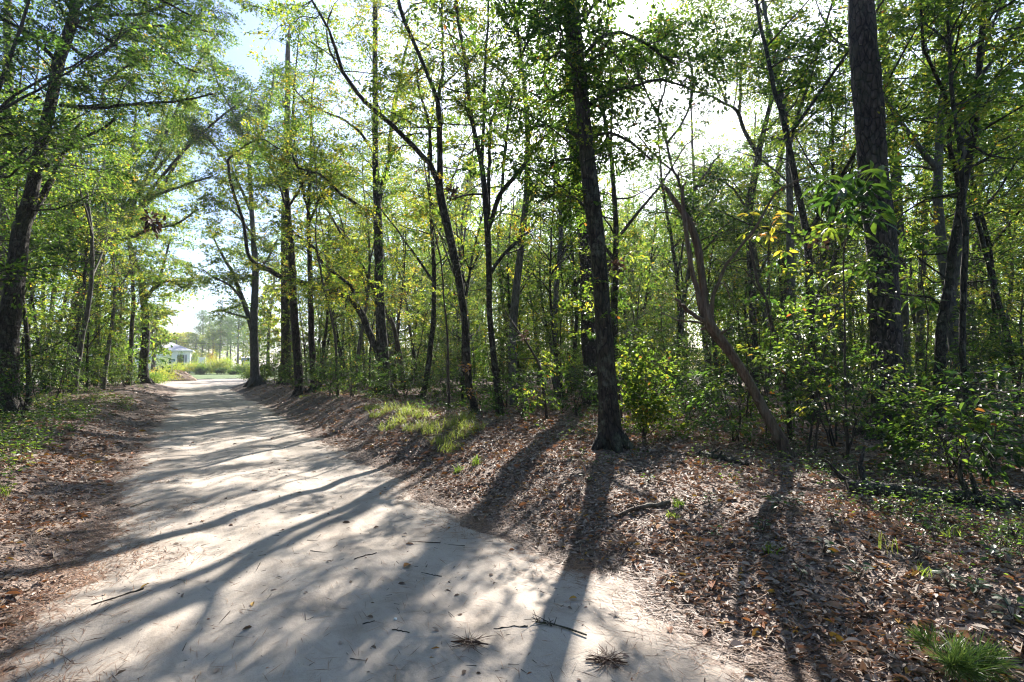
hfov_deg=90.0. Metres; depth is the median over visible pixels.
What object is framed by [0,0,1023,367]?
sky
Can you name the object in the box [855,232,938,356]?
forest tree
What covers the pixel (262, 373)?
verge bush
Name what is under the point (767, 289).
forest tree
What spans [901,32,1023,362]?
forest tree
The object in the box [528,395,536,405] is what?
dead leaf clump
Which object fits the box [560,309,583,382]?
understory sapling
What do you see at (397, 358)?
understory sapling
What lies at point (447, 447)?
grass tuft
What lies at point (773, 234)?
forest tree
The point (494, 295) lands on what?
forest tree
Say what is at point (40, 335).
understory sapling
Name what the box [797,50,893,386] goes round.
forest tree
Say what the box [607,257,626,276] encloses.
dead leaf clump
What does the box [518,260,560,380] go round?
forest tree
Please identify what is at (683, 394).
understory shrub
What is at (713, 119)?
forest tree
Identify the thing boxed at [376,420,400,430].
grass tuft
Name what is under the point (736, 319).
forest tree
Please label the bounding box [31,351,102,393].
understory shrub
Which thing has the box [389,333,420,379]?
understory sapling
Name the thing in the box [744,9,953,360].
forest tree
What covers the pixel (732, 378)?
understory shrub
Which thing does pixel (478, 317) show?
understory sapling
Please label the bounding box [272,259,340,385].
forest tree
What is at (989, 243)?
forest tree
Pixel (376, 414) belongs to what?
grass tuft
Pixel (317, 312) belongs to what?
forest tree
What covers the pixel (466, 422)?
grass tuft
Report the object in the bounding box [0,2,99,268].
forest tree
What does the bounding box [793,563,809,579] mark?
leafy seedling
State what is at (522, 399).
understory shrub
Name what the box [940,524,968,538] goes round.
grass tuft
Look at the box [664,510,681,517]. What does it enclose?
grass tuft
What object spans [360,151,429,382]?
forest tree
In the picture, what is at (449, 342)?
understory sapling
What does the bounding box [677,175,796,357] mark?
forest tree
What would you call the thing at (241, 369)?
verge bush
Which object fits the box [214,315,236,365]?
pine
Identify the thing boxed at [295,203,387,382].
forest tree
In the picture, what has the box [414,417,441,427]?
grass tuft
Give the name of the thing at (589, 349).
pine tree
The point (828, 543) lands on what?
leafy seedling
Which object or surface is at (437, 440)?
grass tuft
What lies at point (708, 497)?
leafy seedling
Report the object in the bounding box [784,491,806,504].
leafy seedling
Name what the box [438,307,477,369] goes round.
understory sapling
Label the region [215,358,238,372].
verge bush
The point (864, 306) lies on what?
forest tree
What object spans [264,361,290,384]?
understory shrub
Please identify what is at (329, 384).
understory shrub
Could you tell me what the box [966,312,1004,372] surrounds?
understory sapling
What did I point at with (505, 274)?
forest tree
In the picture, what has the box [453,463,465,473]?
grass tuft
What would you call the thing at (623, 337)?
understory sapling
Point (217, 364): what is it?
verge bush
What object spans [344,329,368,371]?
understory sapling
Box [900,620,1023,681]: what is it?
grass tuft
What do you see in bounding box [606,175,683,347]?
forest tree
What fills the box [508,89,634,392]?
forest tree
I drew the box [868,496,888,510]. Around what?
leafy seedling
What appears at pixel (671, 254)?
forest tree
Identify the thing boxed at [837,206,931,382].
forest tree
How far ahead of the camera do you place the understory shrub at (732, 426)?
7.79 m
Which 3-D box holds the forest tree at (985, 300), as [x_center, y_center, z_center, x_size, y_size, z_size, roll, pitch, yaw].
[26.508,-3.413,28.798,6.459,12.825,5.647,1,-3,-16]
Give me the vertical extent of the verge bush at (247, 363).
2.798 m
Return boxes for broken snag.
[660,178,817,458]
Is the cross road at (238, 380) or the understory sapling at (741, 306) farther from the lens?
the cross road at (238, 380)
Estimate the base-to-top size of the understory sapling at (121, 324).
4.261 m
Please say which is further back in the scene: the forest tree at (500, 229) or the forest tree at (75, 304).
the forest tree at (75, 304)
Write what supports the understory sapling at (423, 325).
on the ground at (158, 402)
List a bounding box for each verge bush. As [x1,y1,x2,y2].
[148,356,171,368]
[149,367,183,381]
[149,372,173,383]
[156,362,185,370]
[168,360,185,370]
[177,350,184,365]
[179,362,197,373]
[186,360,206,373]
[190,351,199,373]
[193,363,212,374]
[194,366,209,374]
[201,358,215,373]
[202,349,218,373]
[205,357,230,373]
[211,355,231,368]
[211,367,230,374]
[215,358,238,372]
[227,365,248,371]
[227,369,242,374]
[235,359,249,371]
[236,366,271,381]
[248,361,278,380]
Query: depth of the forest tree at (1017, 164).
16.62 m
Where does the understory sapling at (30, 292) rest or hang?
on the ground at (158, 402)
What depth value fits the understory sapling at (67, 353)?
15.15 m
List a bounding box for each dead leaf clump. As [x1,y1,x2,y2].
[140,209,166,238]
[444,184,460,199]
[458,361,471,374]
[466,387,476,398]
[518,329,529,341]
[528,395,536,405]
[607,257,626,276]
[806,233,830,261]
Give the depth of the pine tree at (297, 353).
21.67 m
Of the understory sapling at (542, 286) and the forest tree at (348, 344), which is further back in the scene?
the forest tree at (348, 344)
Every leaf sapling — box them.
[736,204,797,436]
[798,247,893,441]
[800,155,908,459]
[898,233,960,423]
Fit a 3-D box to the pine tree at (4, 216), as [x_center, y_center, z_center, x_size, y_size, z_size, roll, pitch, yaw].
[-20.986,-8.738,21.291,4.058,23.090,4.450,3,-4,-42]
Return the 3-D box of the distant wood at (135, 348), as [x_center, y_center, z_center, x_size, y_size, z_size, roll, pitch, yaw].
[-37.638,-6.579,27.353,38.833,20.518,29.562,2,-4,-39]
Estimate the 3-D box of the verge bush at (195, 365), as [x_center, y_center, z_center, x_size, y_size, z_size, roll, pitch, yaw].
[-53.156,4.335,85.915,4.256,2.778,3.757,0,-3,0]
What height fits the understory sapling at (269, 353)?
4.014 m
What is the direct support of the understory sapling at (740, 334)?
on the ground at (158, 402)
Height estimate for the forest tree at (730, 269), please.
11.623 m
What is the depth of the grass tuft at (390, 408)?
12.39 m
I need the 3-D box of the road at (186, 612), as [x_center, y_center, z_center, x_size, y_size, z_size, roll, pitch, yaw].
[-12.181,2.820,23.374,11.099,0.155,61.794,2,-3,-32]
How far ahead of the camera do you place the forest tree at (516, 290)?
15.50 m
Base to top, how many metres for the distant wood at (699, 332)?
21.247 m
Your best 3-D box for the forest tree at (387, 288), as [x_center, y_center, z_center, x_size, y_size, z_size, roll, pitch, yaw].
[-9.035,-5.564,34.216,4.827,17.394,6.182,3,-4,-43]
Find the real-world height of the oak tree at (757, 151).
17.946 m
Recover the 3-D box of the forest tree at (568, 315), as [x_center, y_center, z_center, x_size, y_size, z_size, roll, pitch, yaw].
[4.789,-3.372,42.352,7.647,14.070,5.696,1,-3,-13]
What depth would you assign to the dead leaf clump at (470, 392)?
11.96 m
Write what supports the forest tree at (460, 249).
on the ground at (158, 402)
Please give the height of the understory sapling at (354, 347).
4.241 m
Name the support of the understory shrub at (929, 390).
on the ground at (158, 402)
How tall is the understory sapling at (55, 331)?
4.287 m
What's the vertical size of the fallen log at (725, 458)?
0.166 m
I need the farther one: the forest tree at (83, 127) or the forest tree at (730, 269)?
the forest tree at (730, 269)
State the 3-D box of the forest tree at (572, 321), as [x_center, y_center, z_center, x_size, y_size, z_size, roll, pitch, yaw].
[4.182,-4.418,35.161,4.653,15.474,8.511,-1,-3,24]
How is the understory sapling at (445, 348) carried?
on the ground at (158, 402)
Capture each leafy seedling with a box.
[641,470,654,481]
[702,491,716,503]
[709,525,720,535]
[752,519,769,532]
[761,495,800,509]
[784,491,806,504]
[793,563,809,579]
[811,537,834,552]
[825,508,841,522]
[843,560,874,579]
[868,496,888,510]
[905,541,931,558]
[930,491,956,500]
[931,567,958,586]
[954,576,992,595]
[980,544,1015,564]
[991,593,1023,619]
[999,522,1022,536]
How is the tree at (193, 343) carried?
on the ground at (158, 402)
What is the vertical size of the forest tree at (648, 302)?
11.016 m
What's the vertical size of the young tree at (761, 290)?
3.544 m
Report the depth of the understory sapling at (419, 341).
30.31 m
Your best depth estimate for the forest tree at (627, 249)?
24.29 m
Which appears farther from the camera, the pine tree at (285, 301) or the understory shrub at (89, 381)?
the pine tree at (285, 301)
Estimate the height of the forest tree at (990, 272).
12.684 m
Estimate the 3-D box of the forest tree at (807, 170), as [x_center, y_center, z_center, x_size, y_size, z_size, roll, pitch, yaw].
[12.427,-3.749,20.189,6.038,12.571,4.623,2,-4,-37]
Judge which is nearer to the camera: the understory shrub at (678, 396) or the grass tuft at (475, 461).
the grass tuft at (475, 461)
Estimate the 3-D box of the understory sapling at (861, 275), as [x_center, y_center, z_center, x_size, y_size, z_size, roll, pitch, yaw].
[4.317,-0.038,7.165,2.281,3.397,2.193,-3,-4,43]
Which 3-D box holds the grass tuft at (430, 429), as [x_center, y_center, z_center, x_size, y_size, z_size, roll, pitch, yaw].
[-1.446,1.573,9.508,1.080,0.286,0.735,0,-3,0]
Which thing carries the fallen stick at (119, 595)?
on the road at (186, 612)
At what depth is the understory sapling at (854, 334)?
16.57 m
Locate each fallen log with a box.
[698,447,748,466]
[825,446,1023,511]
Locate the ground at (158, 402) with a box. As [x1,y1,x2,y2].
[0,368,1023,681]
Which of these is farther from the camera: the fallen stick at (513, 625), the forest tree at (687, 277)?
the forest tree at (687, 277)
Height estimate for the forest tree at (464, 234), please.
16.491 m
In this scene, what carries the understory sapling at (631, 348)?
on the ground at (158, 402)
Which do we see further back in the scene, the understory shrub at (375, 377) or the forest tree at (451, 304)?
the forest tree at (451, 304)
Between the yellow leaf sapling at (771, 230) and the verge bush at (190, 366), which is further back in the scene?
the verge bush at (190, 366)
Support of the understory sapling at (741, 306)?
on the ground at (158, 402)
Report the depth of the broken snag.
6.83 m
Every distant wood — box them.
[1,87,206,385]
[202,95,1023,384]
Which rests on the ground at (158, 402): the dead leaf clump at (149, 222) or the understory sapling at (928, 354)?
the understory sapling at (928, 354)
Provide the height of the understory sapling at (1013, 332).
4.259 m
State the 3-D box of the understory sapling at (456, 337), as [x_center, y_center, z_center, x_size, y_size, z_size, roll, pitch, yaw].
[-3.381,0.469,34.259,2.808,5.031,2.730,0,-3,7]
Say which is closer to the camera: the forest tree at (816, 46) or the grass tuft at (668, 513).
the grass tuft at (668, 513)
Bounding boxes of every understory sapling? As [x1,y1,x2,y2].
[0,286,51,368]
[20,304,76,370]
[20,320,100,405]
[20,322,75,389]
[20,328,79,396]
[21,304,89,386]
[59,331,111,383]
[63,294,125,374]
[83,325,129,378]
[107,321,147,384]
[258,326,280,382]
[261,336,293,385]
[287,291,341,371]
[287,330,318,368]
[288,325,318,371]
[307,330,339,371]
[317,316,353,376]
[340,318,375,373]
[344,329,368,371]
[370,335,407,378]
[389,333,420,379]
[389,342,407,377]
[390,265,454,390]
[397,309,443,370]
[400,300,460,389]
[422,317,475,396]
[433,302,460,381]
[433,349,452,378]
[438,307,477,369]
[444,312,482,369]
[452,278,508,371]
[467,298,502,382]
[481,304,531,371]
[486,337,525,392]
[492,293,535,366]
[492,302,536,371]
[507,331,553,395]
[516,278,581,396]
[528,294,583,389]
[529,312,572,370]
[558,312,582,376]
[559,234,693,419]
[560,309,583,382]
[606,233,672,377]
[610,280,678,392]
[618,316,656,386]
[619,311,661,372]
[628,276,717,399]
[640,279,712,384]
[647,305,693,383]
[649,303,677,359]
[655,327,690,382]
[693,264,810,420]
[703,274,749,386]
[703,331,744,389]
[711,246,807,401]
[730,220,926,453]
[733,260,851,404]
[746,261,869,419]
[747,329,778,388]
[753,260,868,425]
[759,322,805,395]
[768,238,865,369]
[815,231,869,402]
[835,311,869,368]
[836,328,869,399]
[850,321,871,383]
[899,248,1023,421]
[903,270,959,396]
[903,305,989,403]
[911,330,933,388]
[925,275,1023,400]
[952,246,1023,425]
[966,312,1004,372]
[985,290,1023,385]
[1003,322,1023,399]
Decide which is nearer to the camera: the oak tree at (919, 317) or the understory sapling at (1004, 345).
the understory sapling at (1004, 345)
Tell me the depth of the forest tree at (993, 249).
21.44 m
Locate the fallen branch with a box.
[612,499,670,516]
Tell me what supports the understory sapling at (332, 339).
on the ground at (158, 402)
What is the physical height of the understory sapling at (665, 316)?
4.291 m
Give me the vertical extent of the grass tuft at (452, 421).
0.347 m
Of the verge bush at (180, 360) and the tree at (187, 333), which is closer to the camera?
the verge bush at (180, 360)
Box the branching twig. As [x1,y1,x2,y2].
[524,610,586,635]
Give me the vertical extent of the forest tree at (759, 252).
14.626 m
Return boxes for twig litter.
[0,410,1023,681]
[51,400,614,681]
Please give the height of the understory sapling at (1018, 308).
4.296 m
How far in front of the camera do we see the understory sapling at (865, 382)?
18.43 m
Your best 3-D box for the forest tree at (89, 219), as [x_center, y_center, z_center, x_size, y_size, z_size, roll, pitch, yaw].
[-16.877,-4.677,20.533,4.260,14.167,7.792,1,-3,-20]
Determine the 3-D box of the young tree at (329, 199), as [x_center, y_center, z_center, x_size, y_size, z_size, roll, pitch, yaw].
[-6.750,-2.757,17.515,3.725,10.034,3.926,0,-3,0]
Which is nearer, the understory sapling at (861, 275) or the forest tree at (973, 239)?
the understory sapling at (861, 275)
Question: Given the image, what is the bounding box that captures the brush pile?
[164,369,196,380]
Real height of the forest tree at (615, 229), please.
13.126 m
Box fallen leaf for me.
[729,640,743,647]
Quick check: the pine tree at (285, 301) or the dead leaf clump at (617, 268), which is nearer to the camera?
the dead leaf clump at (617, 268)
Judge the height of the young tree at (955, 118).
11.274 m
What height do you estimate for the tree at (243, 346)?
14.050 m
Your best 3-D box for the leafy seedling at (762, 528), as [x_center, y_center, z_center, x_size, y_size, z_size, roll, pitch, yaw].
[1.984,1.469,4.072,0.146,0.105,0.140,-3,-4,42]
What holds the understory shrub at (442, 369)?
on the ground at (158, 402)
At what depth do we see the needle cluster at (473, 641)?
2.97 m
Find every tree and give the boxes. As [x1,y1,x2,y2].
[0,0,69,299]
[0,0,107,323]
[0,0,193,308]
[0,0,273,414]
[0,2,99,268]
[0,11,30,103]
[0,21,19,229]
[0,32,39,72]
[0,45,95,283]
[0,70,110,244]
[0,85,102,405]
[4,58,153,394]
[6,94,154,391]
[6,143,113,391]
[17,110,92,380]
[20,253,81,386]
[21,150,146,385]
[28,229,151,388]
[30,168,126,362]
[34,3,272,372]
[47,116,176,388]
[80,226,157,383]
[93,290,139,377]
[94,202,172,384]
[101,189,211,383]
[126,299,181,370]
[154,40,302,387]
[169,331,194,355]
[175,330,206,355]
[184,331,209,361]
[195,327,234,361]
[200,322,234,360]
[202,0,447,394]
[226,323,265,360]
[229,1,364,396]
[230,0,508,413]
[234,317,279,361]
[243,0,372,392]
[252,24,318,384]
[257,124,366,396]
[258,265,280,375]
[272,156,371,385]
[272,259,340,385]
[284,162,419,388]
[285,134,367,384]
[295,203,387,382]
[297,249,356,361]
[306,237,372,360]
[315,204,400,380]
[319,227,413,385]
[324,116,414,390]
[331,171,392,368]
[331,226,373,381]
[335,176,444,387]
[338,15,537,398]
[346,166,460,382]
[352,136,421,346]
[354,149,435,364]
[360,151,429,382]
[368,130,501,410]
[370,243,422,380]
[373,0,594,414]
[384,226,450,379]
[388,235,452,384]
[390,63,535,357]
[392,239,475,382]
[393,108,509,310]
[404,133,525,399]
[405,0,755,453]
[410,229,484,380]
[413,156,543,337]
[421,113,550,387]
[421,259,475,363]
[422,179,445,376]
[426,212,485,375]
[434,0,606,404]
[442,209,498,376]
[462,0,704,400]
[467,234,520,362]
[470,159,577,392]
[474,178,551,381]
[477,148,566,384]
[479,228,561,382]
[484,246,564,371]
[488,298,573,418]
[491,149,616,396]
[491,170,578,352]
[502,0,638,394]
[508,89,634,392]
[508,157,577,366]
[518,177,620,385]
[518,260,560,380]
[529,201,569,326]
[538,176,609,378]
[540,239,580,380]
[547,121,618,292]
[554,189,653,340]
[559,167,638,352]
[560,149,642,300]
[566,52,597,405]
[578,156,670,370]
[583,0,794,399]
[604,153,675,378]
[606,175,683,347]
[606,235,672,384]
[610,154,720,380]
[614,41,769,395]
[617,194,643,288]
[624,181,709,382]
[625,210,693,375]
[625,251,674,348]
[627,257,687,380]
[634,0,897,393]
[637,211,719,384]
[638,170,707,319]
[641,186,739,375]
[652,24,751,390]
[660,114,743,380]
[664,168,748,381]
[667,64,853,392]
[677,167,782,384]
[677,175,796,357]
[686,189,803,385]
[686,203,745,383]
[702,0,902,403]
[703,0,979,417]
[704,127,757,377]
[704,239,792,440]
[705,247,776,371]
[709,177,821,383]
[712,184,795,383]
[714,140,811,385]
[718,264,762,363]
[722,53,851,391]
[740,0,899,391]
[740,0,1023,416]
[740,169,810,311]
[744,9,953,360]
[758,84,905,395]
[760,205,824,316]
[765,21,902,399]
[773,144,830,306]
[794,128,914,385]
[795,242,869,387]
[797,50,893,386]
[804,235,916,386]
[812,184,931,342]
[815,0,1023,426]
[823,0,1023,403]
[824,123,971,389]
[830,0,967,395]
[834,0,1023,445]
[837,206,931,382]
[838,1,1023,408]
[847,253,941,338]
[848,0,929,441]
[849,18,1023,399]
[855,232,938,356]
[882,9,1023,393]
[886,13,1000,391]
[896,7,1023,308]
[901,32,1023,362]
[910,171,1020,387]
[912,180,1023,367]
[925,215,1022,348]
[928,17,1023,387]
[936,181,1023,349]
[965,0,1023,205]
[969,92,1023,388]
[970,161,1023,349]
[974,5,1023,273]
[980,44,1023,209]
[980,118,1023,291]
[981,75,1023,267]
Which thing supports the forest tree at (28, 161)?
on the ground at (158, 402)
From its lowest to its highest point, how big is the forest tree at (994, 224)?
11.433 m
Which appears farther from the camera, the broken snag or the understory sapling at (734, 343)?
the understory sapling at (734, 343)
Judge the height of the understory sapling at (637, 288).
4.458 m
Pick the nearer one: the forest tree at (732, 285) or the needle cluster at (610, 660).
the needle cluster at (610, 660)
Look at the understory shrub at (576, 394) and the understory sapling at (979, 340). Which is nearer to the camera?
the understory shrub at (576, 394)
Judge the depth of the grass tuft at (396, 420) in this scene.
10.95 m
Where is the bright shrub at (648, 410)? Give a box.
[615,335,686,439]
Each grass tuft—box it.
[0,482,18,496]
[363,403,379,410]
[368,408,390,417]
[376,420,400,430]
[377,399,401,412]
[387,402,421,415]
[389,411,413,424]
[398,419,424,431]
[409,419,450,434]
[412,407,440,418]
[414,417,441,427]
[428,431,457,445]
[434,439,462,452]
[441,412,468,428]
[443,405,478,421]
[443,426,477,438]
[452,416,488,431]
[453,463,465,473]
[469,454,482,465]
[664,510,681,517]
[672,497,685,507]
[762,542,784,554]
[862,526,897,553]
[900,620,1023,681]
[911,560,931,577]
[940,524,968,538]
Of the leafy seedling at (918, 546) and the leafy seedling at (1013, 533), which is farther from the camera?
the leafy seedling at (1013, 533)
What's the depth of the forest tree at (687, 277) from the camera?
24.15 m
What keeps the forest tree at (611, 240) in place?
on the ground at (158, 402)
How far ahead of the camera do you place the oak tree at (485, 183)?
12.36 m
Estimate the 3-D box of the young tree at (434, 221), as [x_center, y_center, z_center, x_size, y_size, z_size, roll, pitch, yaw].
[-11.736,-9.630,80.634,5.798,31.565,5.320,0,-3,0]
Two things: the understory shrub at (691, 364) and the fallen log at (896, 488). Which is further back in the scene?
the understory shrub at (691, 364)
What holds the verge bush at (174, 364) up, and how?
on the ground at (158, 402)
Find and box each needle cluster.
[449,627,495,653]
[584,642,628,671]
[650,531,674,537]
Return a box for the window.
[177,355,186,362]
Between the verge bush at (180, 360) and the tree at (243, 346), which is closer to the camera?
the verge bush at (180, 360)
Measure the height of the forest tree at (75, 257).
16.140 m
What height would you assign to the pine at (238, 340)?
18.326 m
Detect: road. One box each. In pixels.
[0,383,766,681]
[23,376,527,384]
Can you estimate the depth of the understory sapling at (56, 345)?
27.38 m
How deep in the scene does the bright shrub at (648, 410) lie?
8.24 m
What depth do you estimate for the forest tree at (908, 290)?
32.73 m
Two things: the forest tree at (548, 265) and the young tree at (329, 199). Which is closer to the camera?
the young tree at (329, 199)
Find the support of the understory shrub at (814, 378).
on the ground at (158, 402)
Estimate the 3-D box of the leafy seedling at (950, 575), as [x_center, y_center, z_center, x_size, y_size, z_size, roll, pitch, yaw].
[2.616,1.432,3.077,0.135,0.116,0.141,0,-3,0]
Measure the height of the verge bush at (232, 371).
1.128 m
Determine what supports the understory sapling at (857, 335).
on the ground at (158, 402)
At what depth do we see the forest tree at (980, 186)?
27.47 m
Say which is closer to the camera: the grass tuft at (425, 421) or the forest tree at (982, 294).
the grass tuft at (425, 421)
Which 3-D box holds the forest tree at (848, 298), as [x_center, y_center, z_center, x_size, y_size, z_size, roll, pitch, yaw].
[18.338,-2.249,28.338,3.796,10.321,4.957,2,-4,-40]
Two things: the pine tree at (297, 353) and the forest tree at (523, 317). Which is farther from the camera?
the forest tree at (523, 317)
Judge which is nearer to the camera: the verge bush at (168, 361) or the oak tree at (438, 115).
the oak tree at (438, 115)
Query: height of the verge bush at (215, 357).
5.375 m
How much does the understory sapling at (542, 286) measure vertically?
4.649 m
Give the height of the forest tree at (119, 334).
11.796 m
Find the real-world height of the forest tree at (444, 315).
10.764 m
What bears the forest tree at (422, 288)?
on the ground at (158, 402)
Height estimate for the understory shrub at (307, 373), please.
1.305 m
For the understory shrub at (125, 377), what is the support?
on the ground at (158, 402)
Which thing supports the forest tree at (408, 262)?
on the ground at (158, 402)
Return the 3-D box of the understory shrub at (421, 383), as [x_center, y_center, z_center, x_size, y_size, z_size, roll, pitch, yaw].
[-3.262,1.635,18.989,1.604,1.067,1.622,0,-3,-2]
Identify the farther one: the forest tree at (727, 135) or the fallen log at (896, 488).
the forest tree at (727, 135)
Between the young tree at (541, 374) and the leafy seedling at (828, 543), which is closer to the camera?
the leafy seedling at (828, 543)
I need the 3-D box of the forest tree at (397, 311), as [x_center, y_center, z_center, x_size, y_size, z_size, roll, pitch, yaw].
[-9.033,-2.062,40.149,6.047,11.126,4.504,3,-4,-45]
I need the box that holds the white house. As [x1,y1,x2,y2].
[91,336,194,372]
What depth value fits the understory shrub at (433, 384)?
17.14 m
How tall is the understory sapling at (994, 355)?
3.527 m
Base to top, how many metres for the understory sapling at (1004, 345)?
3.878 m
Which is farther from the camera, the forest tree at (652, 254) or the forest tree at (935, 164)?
the forest tree at (652, 254)
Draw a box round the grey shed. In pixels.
[241,356,249,368]
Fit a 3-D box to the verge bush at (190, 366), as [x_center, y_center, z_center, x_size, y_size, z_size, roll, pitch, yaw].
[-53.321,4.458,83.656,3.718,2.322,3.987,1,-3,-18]
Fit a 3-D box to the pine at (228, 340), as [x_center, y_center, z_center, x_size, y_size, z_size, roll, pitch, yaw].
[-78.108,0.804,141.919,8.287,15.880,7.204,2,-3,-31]
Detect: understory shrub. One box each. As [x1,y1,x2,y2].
[0,341,93,420]
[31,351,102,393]
[68,357,114,391]
[91,360,117,387]
[96,349,144,385]
[102,358,147,387]
[107,363,124,384]
[107,367,139,383]
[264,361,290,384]
[274,363,309,387]
[291,357,328,387]
[292,362,345,392]
[296,346,360,398]
[315,342,386,399]
[345,353,399,395]
[354,363,377,384]
[374,371,420,399]
[375,347,434,400]
[402,372,446,397]
[409,370,459,399]
[428,365,492,401]
[429,363,460,391]
[455,327,539,409]
[474,369,562,420]
[520,340,586,405]
[527,364,621,418]
[561,362,597,405]
[624,372,718,419]
[639,346,692,393]
[639,368,749,429]
[654,341,750,417]
[672,361,823,441]
[676,343,775,410]
[731,314,921,447]
[776,337,948,466]
[844,360,1023,485]
[849,353,931,410]
[864,385,1023,478]
[880,338,1023,442]
[911,375,976,397]
[913,392,1023,468]
[916,360,982,394]
[986,367,1023,407]
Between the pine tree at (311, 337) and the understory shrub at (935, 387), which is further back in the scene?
the pine tree at (311, 337)
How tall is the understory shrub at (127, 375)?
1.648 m
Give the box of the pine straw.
[0,391,1023,681]
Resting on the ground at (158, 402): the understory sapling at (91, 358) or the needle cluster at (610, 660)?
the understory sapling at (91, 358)
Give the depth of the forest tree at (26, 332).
15.56 m
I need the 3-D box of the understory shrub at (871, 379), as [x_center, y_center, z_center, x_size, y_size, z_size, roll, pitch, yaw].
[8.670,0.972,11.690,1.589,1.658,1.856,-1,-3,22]
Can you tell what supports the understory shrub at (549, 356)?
on the ground at (158, 402)
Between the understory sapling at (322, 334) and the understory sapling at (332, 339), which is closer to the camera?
the understory sapling at (322, 334)
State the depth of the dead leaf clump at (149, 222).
20.18 m
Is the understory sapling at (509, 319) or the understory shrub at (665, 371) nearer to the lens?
the understory shrub at (665, 371)
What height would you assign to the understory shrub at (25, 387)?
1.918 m
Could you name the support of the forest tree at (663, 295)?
on the ground at (158, 402)
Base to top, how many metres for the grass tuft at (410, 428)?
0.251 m
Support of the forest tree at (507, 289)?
on the ground at (158, 402)
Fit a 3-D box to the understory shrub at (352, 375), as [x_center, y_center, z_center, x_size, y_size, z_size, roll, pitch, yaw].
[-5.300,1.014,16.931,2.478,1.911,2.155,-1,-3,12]
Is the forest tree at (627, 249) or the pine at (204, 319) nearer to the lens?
the forest tree at (627, 249)
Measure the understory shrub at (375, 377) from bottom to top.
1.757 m
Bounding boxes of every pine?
[189,309,213,356]
[194,314,222,364]
[209,315,231,361]
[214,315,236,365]
[215,317,241,361]
[222,298,249,364]
[228,309,249,356]
[261,312,277,364]
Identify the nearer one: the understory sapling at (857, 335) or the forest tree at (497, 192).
the understory sapling at (857, 335)
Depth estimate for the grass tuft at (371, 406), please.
13.76 m
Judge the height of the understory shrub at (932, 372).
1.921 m
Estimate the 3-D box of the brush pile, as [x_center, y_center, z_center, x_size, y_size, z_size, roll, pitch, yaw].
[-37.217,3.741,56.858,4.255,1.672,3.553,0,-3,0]
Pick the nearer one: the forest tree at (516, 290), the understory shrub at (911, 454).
the understory shrub at (911, 454)
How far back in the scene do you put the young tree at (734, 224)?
17.38 m
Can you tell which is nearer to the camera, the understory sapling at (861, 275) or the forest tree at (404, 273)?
the understory sapling at (861, 275)
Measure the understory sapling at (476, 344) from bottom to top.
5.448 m
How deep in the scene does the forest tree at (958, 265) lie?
14.28 m
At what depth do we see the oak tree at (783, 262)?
25.41 m
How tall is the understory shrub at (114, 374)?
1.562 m
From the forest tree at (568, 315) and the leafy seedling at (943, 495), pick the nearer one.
the leafy seedling at (943, 495)
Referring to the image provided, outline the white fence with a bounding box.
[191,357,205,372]
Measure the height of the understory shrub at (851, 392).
1.657 m
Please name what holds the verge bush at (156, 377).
on the ground at (158, 402)
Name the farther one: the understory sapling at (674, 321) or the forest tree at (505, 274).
the forest tree at (505, 274)
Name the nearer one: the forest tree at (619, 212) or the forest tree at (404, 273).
the forest tree at (404, 273)
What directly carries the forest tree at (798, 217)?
on the ground at (158, 402)
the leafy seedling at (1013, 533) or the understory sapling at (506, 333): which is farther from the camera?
the understory sapling at (506, 333)
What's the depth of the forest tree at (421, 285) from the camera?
32.70 m
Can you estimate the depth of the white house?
103.09 m
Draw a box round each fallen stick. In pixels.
[94,587,143,604]
[494,625,527,628]
[603,468,653,481]
[833,529,863,574]
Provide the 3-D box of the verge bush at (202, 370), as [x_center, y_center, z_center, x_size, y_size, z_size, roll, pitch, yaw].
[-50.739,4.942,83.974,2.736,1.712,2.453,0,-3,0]
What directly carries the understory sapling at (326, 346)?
on the ground at (158, 402)
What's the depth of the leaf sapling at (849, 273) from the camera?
8.19 m
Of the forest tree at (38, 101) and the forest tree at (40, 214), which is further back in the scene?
the forest tree at (40, 214)
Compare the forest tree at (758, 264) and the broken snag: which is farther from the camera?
the forest tree at (758, 264)
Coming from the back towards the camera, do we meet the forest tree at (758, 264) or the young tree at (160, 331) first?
the young tree at (160, 331)
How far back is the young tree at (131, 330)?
34.02 m
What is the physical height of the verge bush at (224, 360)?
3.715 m
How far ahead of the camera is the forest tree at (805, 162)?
23.78 m
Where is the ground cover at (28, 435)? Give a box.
[0,385,1023,595]
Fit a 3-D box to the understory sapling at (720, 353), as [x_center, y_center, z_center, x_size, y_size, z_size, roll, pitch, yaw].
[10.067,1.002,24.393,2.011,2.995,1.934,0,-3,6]
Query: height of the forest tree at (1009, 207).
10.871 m
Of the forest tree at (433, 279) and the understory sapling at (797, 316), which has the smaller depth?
the understory sapling at (797, 316)
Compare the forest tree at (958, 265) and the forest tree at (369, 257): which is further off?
the forest tree at (369, 257)

